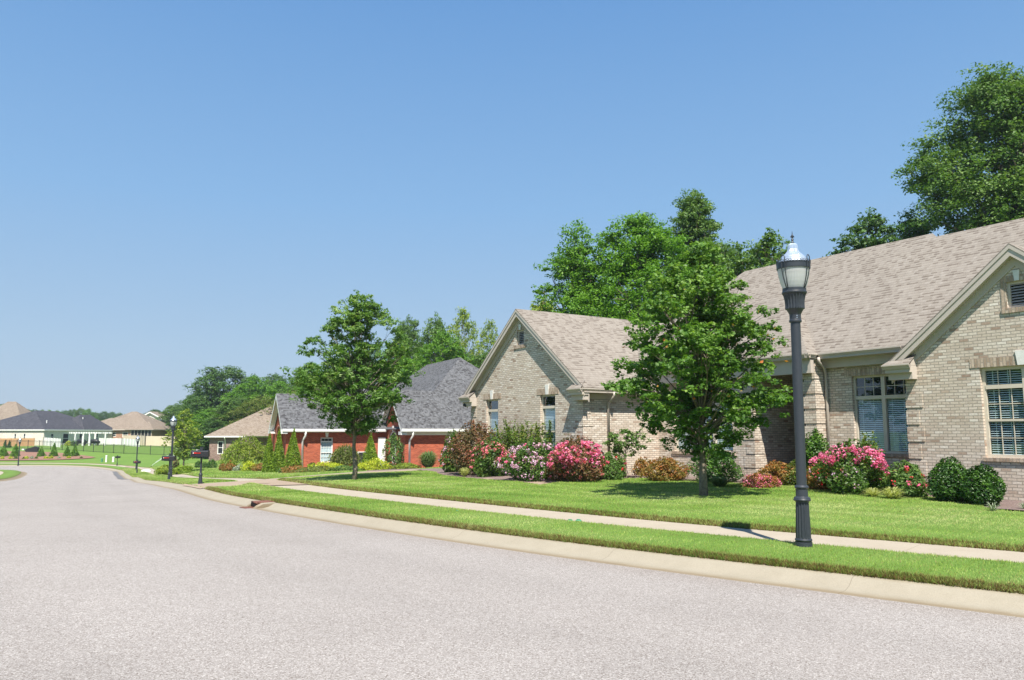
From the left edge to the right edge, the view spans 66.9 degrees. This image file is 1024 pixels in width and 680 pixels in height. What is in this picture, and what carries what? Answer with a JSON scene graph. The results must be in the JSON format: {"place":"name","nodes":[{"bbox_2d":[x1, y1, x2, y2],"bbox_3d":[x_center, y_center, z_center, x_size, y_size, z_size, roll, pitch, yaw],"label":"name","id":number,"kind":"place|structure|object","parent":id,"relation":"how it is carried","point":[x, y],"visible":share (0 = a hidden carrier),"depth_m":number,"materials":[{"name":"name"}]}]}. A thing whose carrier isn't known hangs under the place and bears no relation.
{"place":"outdoors","nodes":[
{"label":"outdoors","id":0,"kind":"place"},
{"bbox_2d":[0,470,20,478],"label":"grass","id":1,"kind":"structure","parent":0,"point":[6,474],"depth_m":88.23,"materials":[{"name":"green plant"}]},
{"bbox_2d":[183,468,552,488],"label":"driveway","id":2,"kind":"structure","parent":0,"point":[274,481],"depth_m":28.47,"materials":[{"name":"beige concrete"}]},
{"bbox_2d":[0,444,893,540],"bbox_3d":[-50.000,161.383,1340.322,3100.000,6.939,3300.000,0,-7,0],"label":"ground","id":3,"kind":"structure","parent":0,"point":[86,451],"depth_m":131.87,"materials":[{"name":"green plant"}]},
{"bbox_2d":[0,402,30,419],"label":"tan roof house","id":4,"kind":"structure","parent":3,"relation":"on","point":[9,409],"depth_m":193.50,"materials":[{"name":"beige brick"}]},
{"bbox_2d":[0,438,34,445],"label":"wooden fence","id":5,"kind":"object","parent":3,"relation":"on","point":[15,441],"visible":0.52,"depth_m":144.77,"materials":[{"name":"beige wood"}]},
{"bbox_2d":[0,451,93,459],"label":"mulch mound","id":6,"kind":"object","parent":3,"relation":"on","point":[25,453],"visible":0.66,"depth_m":120.86,"materials":[{"name":"brown soil"}]},
{"bbox_2d":[43,437,60,446],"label":"white vinyl fence","id":7,"kind":"object","parent":3,"relation":"on","point":[49,440],"visible":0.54,"depth_m":144.27,"materials":[{"name":"white plastic"}]},
{"bbox_2d":[0,410,113,445],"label":"white brick house","id":8,"kind":"structure","parent":3,"relation":"on","point":[37,425],"depth_m":155.06,"materials":[{"name":"grey concrete"}]},
{"bbox_2d":[69,432,110,445],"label":"pergola","id":9,"kind":"object","parent":3,"relation":"on","point":[89,439],"visible":0.83,"depth_m":147.78,"materials":[{"name":"white wood"}]},
{"bbox_2d":[0,440,194,454],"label":"metal fence","id":10,"kind":"object","parent":3,"relation":"on","point":[93,444],"visible":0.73,"depth_m":128.61,"materials":[{"name":"black metal"}]},
{"bbox_2d":[99,438,139,445],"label":"white vinyl fence","id":11,"kind":"object","parent":3,"relation":"on","point":[122,441],"visible":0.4,"depth_m":154.17,"materials":[{"name":"white plastic"}]},
{"bbox_2d":[102,412,178,440],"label":"tan roof house","id":12,"kind":"structure","parent":3,"relation":"on","point":[135,423],"depth_m":173.23,"materials":[{"name":"beige brick"}]},
{"bbox_2d":[123,435,174,445],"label":"tan vinyl fence","id":13,"kind":"object","parent":3,"relation":"on","point":[152,440],"visible":0.54,"depth_m":148.81,"materials":[{"name":"beige plastic"}]},
{"bbox_2d":[154,403,183,423],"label":"broadleaf tree","id":14,"kind":"object","parent":3,"relation":"on","point":[167,415],"visible":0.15,"depth_m":184.88,"materials":[{"name":"green plant"}]},
{"bbox_2d":[163,400,196,434],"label":"broadleaf tree","id":15,"kind":"object","parent":3,"relation":"on","point":[174,413],"visible":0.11,"depth_m":174.53,"materials":[{"name":"green plant"}]},
{"bbox_2d":[161,408,202,464],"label":"young tree","id":16,"kind":"object","parent":3,"relation":"on","point":[183,440],"visible":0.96,"depth_m":73.00,"materials":[{"name":"green plant"}]},
{"bbox_2d":[177,388,222,428],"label":"broadleaf tree","id":17,"kind":"object","parent":3,"relation":"on","point":[187,402],"visible":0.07,"depth_m":137.64,"materials":[{"name":"green plant"}]},
{"bbox_2d":[175,408,230,449],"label":"broadleaf tree","id":18,"kind":"object","parent":3,"relation":"on","point":[205,412],"visible":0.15,"depth_m":117.67,"materials":[{"name":"green plant"}]},
{"bbox_2d":[195,416,234,449],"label":"broadleaf tree","id":19,"kind":"object","parent":3,"relation":"on","point":[205,432],"visible":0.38,"depth_m":113.67,"materials":[{"name":"green plant"}]},
{"bbox_2d":[182,365,262,434],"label":"broadleaf tree","id":20,"kind":"object","parent":3,"relation":"on","point":[221,377],"visible":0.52,"depth_m":132.28,"materials":[{"name":"green plant"}]},
{"bbox_2d":[194,395,260,429],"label":"broadleaf tree","id":21,"kind":"object","parent":3,"relation":"on","point":[229,404],"visible":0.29,"depth_m":115.45,"materials":[{"name":"green plant"}]},
{"bbox_2d":[204,406,274,460],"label":"mauve brick house","id":22,"kind":"structure","parent":3,"relation":"on","point":[256,424],"depth_m":97.46,"materials":[{"name":"beige tile"}]},
{"bbox_2d":[219,393,271,425],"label":"broadleaf tree","id":23,"kind":"object","parent":3,"relation":"on","point":[254,409],"visible":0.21,"depth_m":110.67,"materials":[{"name":"green plant"}]},
{"bbox_2d":[219,374,272,415],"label":"broadleaf tree","id":24,"kind":"object","parent":3,"relation":"on","point":[252,383],"visible":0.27,"depth_m":126.93,"materials":[{"name":"green plant"}]},
{"bbox_2d":[258,380,287,409],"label":"broadleaf tree","id":25,"kind":"object","parent":3,"relation":"on","point":[273,390],"visible":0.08,"depth_m":118.94,"materials":[{"name":"green plant"}]},
{"bbox_2d":[258,373,293,401],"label":"broadleaf tree","id":26,"kind":"object","parent":3,"relation":"on","point":[275,377],"visible":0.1,"depth_m":149.11,"materials":[{"name":"green plant"}]},
{"bbox_2d":[283,361,320,393],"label":"broadleaf tree","id":27,"kind":"object","parent":3,"relation":"on","point":[301,387],"visible":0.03,"depth_m":94.05,"materials":[{"name":"green plant"}]},
{"bbox_2d":[268,357,478,467],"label":"red brick house","id":28,"kind":"structure","parent":3,"relation":"on","point":[432,415],"depth_m":57.09,"materials":[{"name":"grey tile"}]},
{"bbox_2d":[320,437,332,461],"bbox_3d":[-13.626,8.056,56.837,0.910,1.800,0.092,3,-8,-26],"label":"window","id":29,"kind":"structure","parent":28,"relation":"in","point":[326,452],"depth_m":56.85,"materials":[{"name":"white glass"}]},
{"bbox_2d":[353,347,413,387],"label":"broadleaf tree","id":30,"kind":"object","parent":3,"relation":"on","point":[384,354],"visible":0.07,"depth_m":79.18,"materials":[{"name":"green plant"}]},
{"bbox_2d":[386,314,433,385],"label":"broadleaf tree","id":31,"kind":"object","parent":3,"relation":"on","point":[410,331],"visible":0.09,"depth_m":84.05,"materials":[{"name":"green plant"}]},
{"bbox_2d":[412,311,450,361],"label":"broadleaf tree","id":32,"kind":"object","parent":3,"relation":"on","point":[437,325],"visible":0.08,"depth_m":82.13,"materials":[{"name":"green plant"}]},
{"bbox_2d":[399,328,474,376],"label":"broadleaf tree","id":33,"kind":"object","parent":3,"relation":"on","point":[425,358],"visible":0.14,"depth_m":75.85,"materials":[{"name":"green plant"}]},
{"bbox_2d":[439,307,485,362],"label":"broadleaf tree","id":34,"kind":"object","parent":3,"relation":"on","point":[458,322],"visible":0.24,"depth_m":80.36,"materials":[{"name":"green plant"}]},
{"bbox_2d":[469,346,490,367],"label":"broadleaf tree","id":35,"kind":"object","parent":3,"relation":"on","point":[478,359],"visible":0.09,"depth_m":72.04,"materials":[{"name":"green plant"}]},
{"bbox_2d":[472,318,498,354],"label":"broadleaf tree","id":36,"kind":"object","parent":3,"relation":"on","point":[492,334],"visible":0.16,"depth_m":84.58,"materials":[{"name":"green plant"}]},
{"bbox_2d":[530,297,556,312],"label":"broadleaf tree","id":37,"kind":"object","parent":3,"relation":"on","point":[534,307],"visible":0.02,"depth_m":52.09,"materials":[{"name":"green plant"}]},
{"bbox_2d":[531,217,610,316],"bbox_3d":[3.944,0.027,46.003,6.322,14.987,6.465,0,-7,0],"label":"broadleaf tree","id":38,"kind":"object","parent":3,"relation":"on","point":[568,268],"visible":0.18,"depth_m":46.28,"materials":[{"name":"green plant"}]},
{"bbox_2d":[551,210,716,323],"bbox_3d":[7.329,-0.205,44.092,10.746,14.639,9.415,0,-7,0],"label":"broadleaf tree","id":39,"kind":"object","parent":3,"relation":"on","point":[628,266],"visible":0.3,"depth_m":43.65,"materials":[{"name":"green plant"}]},
{"bbox_2d":[668,188,724,302],"bbox_3d":[11.883,-1.152,50.433,5.022,17.999,5.869,0,-7,0],"label":"broadleaf tree","id":40,"kind":"object","parent":3,"relation":"on","point":[692,222],"visible":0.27,"depth_m":50.32,"materials":[{"name":"green plant"}]},
{"bbox_2d":[692,236,743,299],"bbox_3d":[12.215,0.506,46.512,4.697,13.598,5.077,6,-9,-40],"label":"broadleaf tree","id":41,"kind":"object","parent":3,"relation":"on","point":[725,248],"visible":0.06,"depth_m":46.22,"materials":[{"name":"green plant"}]},
{"bbox_2d":[717,239,758,283],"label":"broadleaf tree","id":42,"kind":"object","parent":3,"relation":"on","point":[740,262],"visible":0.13,"depth_m":36.32,"materials":[{"name":"green plant"}]},
{"bbox_2d":[458,218,1023,500],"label":"brick house","id":43,"kind":"structure","parent":3,"relation":"on","point":[912,350],"depth_m":21.24,"materials":[{"name":"beige brick"}]},
{"bbox_2d":[488,399,497,438],"bbox_3d":[-0.657,3.244,29.361,0.092,1.980,0.900,4,-8,-32],"label":"window","id":44,"kind":"structure","parent":43,"relation":"in","point":[490,411],"depth_m":29.56,"materials":[{"name":"white glass"}]},
{"bbox_2d":[542,394,554,450],"bbox_3d":[1.306,2.861,26.260,0.092,2.010,0.900,4,-8,-32],"label":"window","id":45,"kind":"structure","parent":43,"relation":"in","point":[551,415],"depth_m":26.45,"materials":[{"name":"white glass"}]},
{"bbox_2d":[676,388,732,452],"bbox_3d":[6.112,2.556,24.628,0.095,1.970,2.500,4,-8,-32],"label":"window","id":46,"kind":"structure","parent":43,"relation":"in","point":[678,442],"depth_m":24.24,"materials":[{"name":"white glass"}]},
{"bbox_2d":[853,374,908,453],"bbox_3d":[9.637,1.901,20.002,0.095,2.020,1.680,4,-8,-32],"label":"window","id":47,"kind":"structure","parent":43,"relation":"in","point":[893,443],"depth_m":20.04,"materials":[{"name":"blue glass"}]},
{"bbox_2d":[981,365,1023,457],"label":"window","id":48,"kind":"structure","parent":43,"relation":"in","point":[983,370],"depth_m":17.15,"materials":[{"name":"white glass"}]},
{"bbox_2d":[739,227,790,272],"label":"broadleaf tree","id":49,"kind":"object","parent":3,"relation":"on","point":[763,246],"visible":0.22,"depth_m":34.42,"materials":[{"name":"green plant"}]},
{"bbox_2d":[822,207,904,256],"bbox_3d":[19.438,-0.505,42.320,5.366,14.063,4.272,0,-7,0],"label":"broadleaf tree","id":50,"kind":"object","parent":3,"relation":"on","point":[868,224],"visible":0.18,"depth_m":42.49,"materials":[{"name":"green plant"}]},
{"bbox_2d":[893,211,930,239],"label":"broadleaf tree","id":51,"kind":"object","parent":3,"relation":"on","point":[915,232],"visible":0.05,"depth_m":46.46,"materials":[{"name":"green plant"}]},
{"bbox_2d":[891,61,1023,235],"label":"broadleaf tree","id":52,"kind":"object","parent":3,"relation":"on","point":[999,189],"visible":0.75,"depth_m":42.83,"materials":[{"name":"green plant"}]},
{"bbox_2d":[0,466,1023,679],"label":"road","id":53,"kind":"structure","parent":0,"point":[105,574],"depth_m":6.75,"materials":[{"name":"grey asphalt"}]},
{"bbox_2d":[0,465,1023,617],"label":"kerb","id":54,"kind":"structure","parent":53,"relation":"on","point":[980,600],"depth_m":9.21,"materials":[{"name":"beige concrete"}]},
{"bbox_2d":[239,500,275,508],"bbox_3d":[-6.106,3.955,18.598,0.723,0.164,0.750,5,-8,-35],"label":"storm drain","id":55,"kind":"object","parent":54,"relation":"on","point":[260,504],"visible":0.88,"depth_m":18.43,"materials":[{"name":"concrete"}]},
{"bbox_2d":[0,455,1023,549],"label":"front lawn","id":56,"kind":"structure","parent":0,"point":[147,461],"depth_m":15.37,"materials":[{"name":"green plant"}]},
{"bbox_2d":[174,465,193,474],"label":"juniper","id":57,"kind":"object","parent":56,"relation":"on","point":[181,469],"visible":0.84,"depth_m":60.84,"materials":[{"name":"green plant"}]},
{"bbox_2d":[218,434,265,466],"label":"bush","id":58,"kind":"object","parent":56,"relation":"on","point":[246,448],"visible":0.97,"depth_m":62.57,"materials":[{"name":"green plant"}]},
{"bbox_2d":[261,432,273,471],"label":"arborvitae","id":59,"kind":"object","parent":56,"relation":"on","point":[268,454],"visible":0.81,"depth_m":52.27,"materials":[{"name":"green plant"}]},
{"bbox_2d":[269,429,284,471],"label":"arborvitae","id":60,"kind":"object","parent":56,"relation":"on","point":[275,465],"visible":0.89,"depth_m":51.26,"materials":[{"name":"green plant"}]},
{"bbox_2d":[282,427,302,470],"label":"arborvitae","id":61,"kind":"object","parent":56,"relation":"on","point":[292,457],"visible":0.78,"depth_m":50.30,"materials":[{"name":"green plant"}]},
{"bbox_2d":[279,289,425,479],"bbox_3d":[-5.432,1.683,27.697,4.816,7.044,4.666,0,-7,0],"label":"ash tree","id":62,"kind":"object","parent":56,"relation":"on","point":[351,323],"visible":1,"depth_m":27.17,"materials":[{"name":"green plant"}]},
{"bbox_2d":[360,432,380,469],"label":"arborvitae","id":63,"kind":"object","parent":56,"relation":"on","point":[370,452],"visible":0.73,"depth_m":51.29,"materials":[{"name":"green plant"}]},
{"bbox_2d":[365,468,416,470],"bbox_3d":[-10.500,8.141,48.879,17.000,1.099,24.004,0,-7,0],"label":"mulch bed","id":64,"kind":"object","parent":56,"relation":"on","point":[387,469],"visible":0.16,"depth_m":38.38,"materials":[{"name":"brown wood"}]},
{"bbox_2d":[292,465,344,471],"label":"shrub","id":65,"kind":"object","parent":64,"relation":"on","point":[311,469],"visible":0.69,"depth_m":46.96,"materials":[{"name":"green plant"}]},
{"bbox_2d":[325,443,361,465],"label":"weeping tree","id":66,"kind":"object","parent":64,"relation":"on","point":[342,455],"visible":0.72,"depth_m":53.43,"materials":[{"name":"green plant"}]},
{"bbox_2d":[359,458,393,469],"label":"shrub","id":67,"kind":"object","parent":64,"relation":"on","point":[374,466],"visible":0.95,"depth_m":49.11,"materials":[{"name":"yellow plant"}]},
{"bbox_2d":[381,432,404,468],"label":"climbing shrub","id":68,"kind":"object","parent":64,"relation":"on","point":[398,458],"visible":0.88,"depth_m":52.28,"materials":[{"name":"green plant"}]},
{"bbox_2d":[392,462,423,468],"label":"shrub","id":69,"kind":"object","parent":64,"relation":"on","point":[407,465],"visible":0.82,"depth_m":51.08,"materials":[{"name":"green plant"}]},
{"bbox_2d":[418,451,438,467],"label":"bush","id":70,"kind":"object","parent":64,"relation":"on","point":[427,459],"depth_m":51.09,"materials":[{"name":"green plant"}]},
{"bbox_2d":[601,241,792,495],"bbox_3d":[4.334,0.701,18.136,4.348,6.359,5.724,-2,-7,16],"label":"maple tree","id":71,"kind":"object","parent":56,"relation":"on","point":[703,353],"visible":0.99,"depth_m":17.74,"materials":[{"name":"green plant"}]},
{"bbox_2d":[419,468,1023,509],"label":"mulch bed","id":72,"kind":"object","parent":56,"relation":"on","point":[1010,504],"visible":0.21,"depth_m":24.32,"materials":[{"name":"brown wood"}]},
{"bbox_2d":[438,429,465,471],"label":"flowering shrub","id":73,"kind":"object","parent":72,"relation":"on","point":[443,461],"visible":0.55,"depth_m":29.99,"materials":[{"name":"green plant"}]},
{"bbox_2d":[442,420,494,474],"bbox_3d":[-1.493,3.935,28.320,2.020,2.107,2.676,-3,-7,24],"label":"red tipped shrub","id":74,"kind":"object","parent":72,"relation":"on","point":[461,450],"visible":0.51,"depth_m":27.92,"materials":[{"name":"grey plant"}]},
{"bbox_2d":[468,436,519,476],"bbox_3d":[-0.587,4.015,26.606,1.918,1.503,1.422,-2,-7,19],"label":"flowering shrub","id":75,"kind":"object","parent":72,"relation":"on","point":[491,449],"visible":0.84,"depth_m":26.39,"materials":[{"name":"green plant"}]},
{"bbox_2d":[488,419,542,466],"bbox_3d":[0.323,3.797,27.293,2.665,2.047,1.986,-6,-9,39],"label":"feathery shrub","id":76,"kind":"object","parent":72,"relation":"on","point":[508,436],"visible":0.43,"depth_m":26.97,"materials":[{"name":"green plant"}]},
{"bbox_2d":[493,436,556,481],"bbox_3d":[0.654,3.765,24.420,2.626,1.456,1.884,6,-9,-42],"label":"flowering shrub","id":77,"kind":"object","parent":72,"relation":"on","point":[523,469],"visible":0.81,"depth_m":24.06,"materials":[{"name":"pink plant"}]},
{"bbox_2d":[528,420,554,473],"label":"feathery shrub","id":78,"kind":"object","parent":72,"relation":"on","point":[538,436],"visible":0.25,"depth_m":26.24,"materials":[{"name":"green plant"}]},
{"bbox_2d":[543,435,605,481],"bbox_3d":[1.876,3.633,23.606,1.897,1.494,2.526,0,-7,0],"label":"rose bush","id":79,"kind":"object","parent":72,"relation":"on","point":[564,460],"visible":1,"depth_m":23.03,"materials":[{"name":"pink plant"}]},
{"bbox_2d":[591,451,626,479],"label":"rose bush","id":80,"kind":"object","parent":72,"relation":"on","point":[617,468],"visible":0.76,"depth_m":23.70,"materials":[{"name":"green plant"}]},
{"bbox_2d":[601,427,652,478],"bbox_3d":[3.587,3.698,24.435,1.658,1.883,1.373,2,-7,-13],"label":"tree","id":81,"kind":"object","parent":72,"relation":"on","point":[617,448],"visible":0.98,"depth_m":24.21,"materials":[{"name":"green plant"}]},
{"bbox_2d":[631,456,654,474],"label":"shrub","id":82,"kind":"object","parent":72,"relation":"on","point":[643,462],"visible":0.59,"depth_m":25.47,"materials":[{"name":"brown plant"}]},
{"bbox_2d":[638,456,694,481],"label":"shrub","id":83,"kind":"object","parent":72,"relation":"on","point":[664,468],"visible":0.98,"depth_m":22.86,"materials":[{"name":"brown plant"}]},
{"bbox_2d":[686,449,744,481],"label":"boxwood","id":84,"kind":"object","parent":72,"relation":"on","point":[718,470],"visible":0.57,"depth_m":22.05,"materials":[{"name":"green plant"}]},
{"bbox_2d":[746,459,795,484],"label":"bronze shrub","id":85,"kind":"object","parent":72,"relation":"on","point":[778,471],"visible":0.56,"depth_m":21.11,"materials":[{"name":"brown plant"}]},
{"bbox_2d":[781,461,795,484],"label":"shrub","id":86,"kind":"object","parent":72,"relation":"on","point":[791,475],"visible":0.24,"depth_m":20.83,"materials":[{"name":"green plant"}]},
{"bbox_2d":[790,428,835,484],"bbox_3d":[8.133,3.165,20.814,1.325,1.686,1.240,0,-7,0],"label":"clipped shrub","id":87,"kind":"object","parent":72,"relation":"on","point":[816,444],"visible":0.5,"depth_m":20.61,"materials":[{"name":"green plant"}]},
{"bbox_2d":[925,456,969,501],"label":"boxwood","id":88,"kind":"object","parent":72,"relation":"on","point":[944,484],"visible":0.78,"depth_m":16.48,"materials":[{"name":"green plant"}]},
{"bbox_2d":[957,463,1007,507],"bbox_3d":[9.690,3.006,15.930,0.954,0.948,0.862,0,-7,0],"label":"boxwood","id":89,"kind":"object","parent":72,"relation":"on","point":[981,485],"visible":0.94,"depth_m":15.77,"materials":[{"name":"green plant"}]},
{"bbox_2d":[740,472,782,487],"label":"shrub","id":90,"kind":"object","parent":56,"relation":"on","point":[766,483],"visible":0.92,"depth_m":20.12,"materials":[{"name":"pink plant"}]},
{"bbox_2d":[806,463,836,489],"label":"bronze shrub","id":91,"kind":"object","parent":56,"relation":"on","point":[813,483],"visible":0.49,"depth_m":19.43,"materials":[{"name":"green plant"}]},
{"bbox_2d":[806,438,889,493],"bbox_3d":[8.310,3.069,18.706,2.065,1.424,1.666,3,-8,-26],"label":"flowering shrub","id":92,"kind":"object","parent":56,"relation":"on","point":[842,456],"visible":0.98,"depth_m":18.37,"materials":[{"name":"pink plant"}]},
{"bbox_2d":[882,459,929,496],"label":"rose bush","id":93,"kind":"object","parent":56,"relation":"on","point":[905,476],"visible":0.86,"depth_m":17.52,"materials":[{"name":"green plant"}]},
{"bbox_2d":[0,463,1023,594],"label":"verge","id":94,"kind":"structure","parent":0,"point":[851,559],"depth_m":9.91,"materials":[{"name":"green plant"}]},
{"bbox_2d":[153,464,177,474],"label":"juniper","id":95,"kind":"object","parent":94,"relation":"on","point":[163,469],"visible":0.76,"depth_m":58.81,"materials":[{"name":"green plant"}]},
{"bbox_2d":[170,416,176,476],"bbox_3d":[-21.937,6.885,50.037,0.436,4.275,0.436,0,-7,0],"label":"street lamp","id":96,"kind":"object","parent":94,"relation":"on","point":[173,421],"visible":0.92,"depth_m":50.04,"materials":[{"name":"metal"}]},
{"bbox_2d":[191,447,209,483],"bbox_3d":[-11.907,4.843,29.564,0.665,1.495,0.311,0,-7,-2],"label":"mailbox","id":97,"kind":"object","parent":94,"relation":"on","point":[201,453],"visible":0.97,"depth_m":29.51,"materials":[{"name":"metal"}]},
{"bbox_2d":[118,459,445,492],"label":"grass","id":98,"kind":"structure","parent":94,"relation":"on","point":[145,475],"depth_m":40.18,"materials":[{"name":"green plant"}]},
{"bbox_2d":[776,233,812,546],"bbox_3d":[3.724,0.664,10.092,0.436,4.275,0.436,0,-7,0],"label":"street lamp","id":99,"kind":"object","parent":94,"relation":"on","point":[793,266],"visible":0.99,"depth_m":10.08,"materials":[{"name":"metal"}]},
{"bbox_2d":[0,0,1023,414],"label":"sky","id":100,"kind":"structure","parent":0,"point":[187,187],"materials":[{"name":"blue"}]},
{"bbox_2d":[49,463,1023,562],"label":"pavement","id":101,"kind":"structure","parent":0,"point":[991,554],"depth_m":12.35,"materials":[{"name":"beige concrete"}]},
{"bbox_2d":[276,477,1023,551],"bbox_3d":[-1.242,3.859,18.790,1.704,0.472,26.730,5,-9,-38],"label":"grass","id":102,"kind":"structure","parent":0,"point":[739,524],"depth_m":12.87,"materials":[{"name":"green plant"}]},
{"bbox_2d":[707,476,733,486],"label":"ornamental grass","id":103,"kind":"object","parent":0,"point":[717,481],"depth_m":20.59,"materials":[{"name":"green plant"}]},
{"bbox_2d":[879,486,909,498],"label":"ornamental grass","id":104,"kind":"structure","parent":0,"point":[891,494],"depth_m":17.04,"materials":[{"name":"yellow plant"}]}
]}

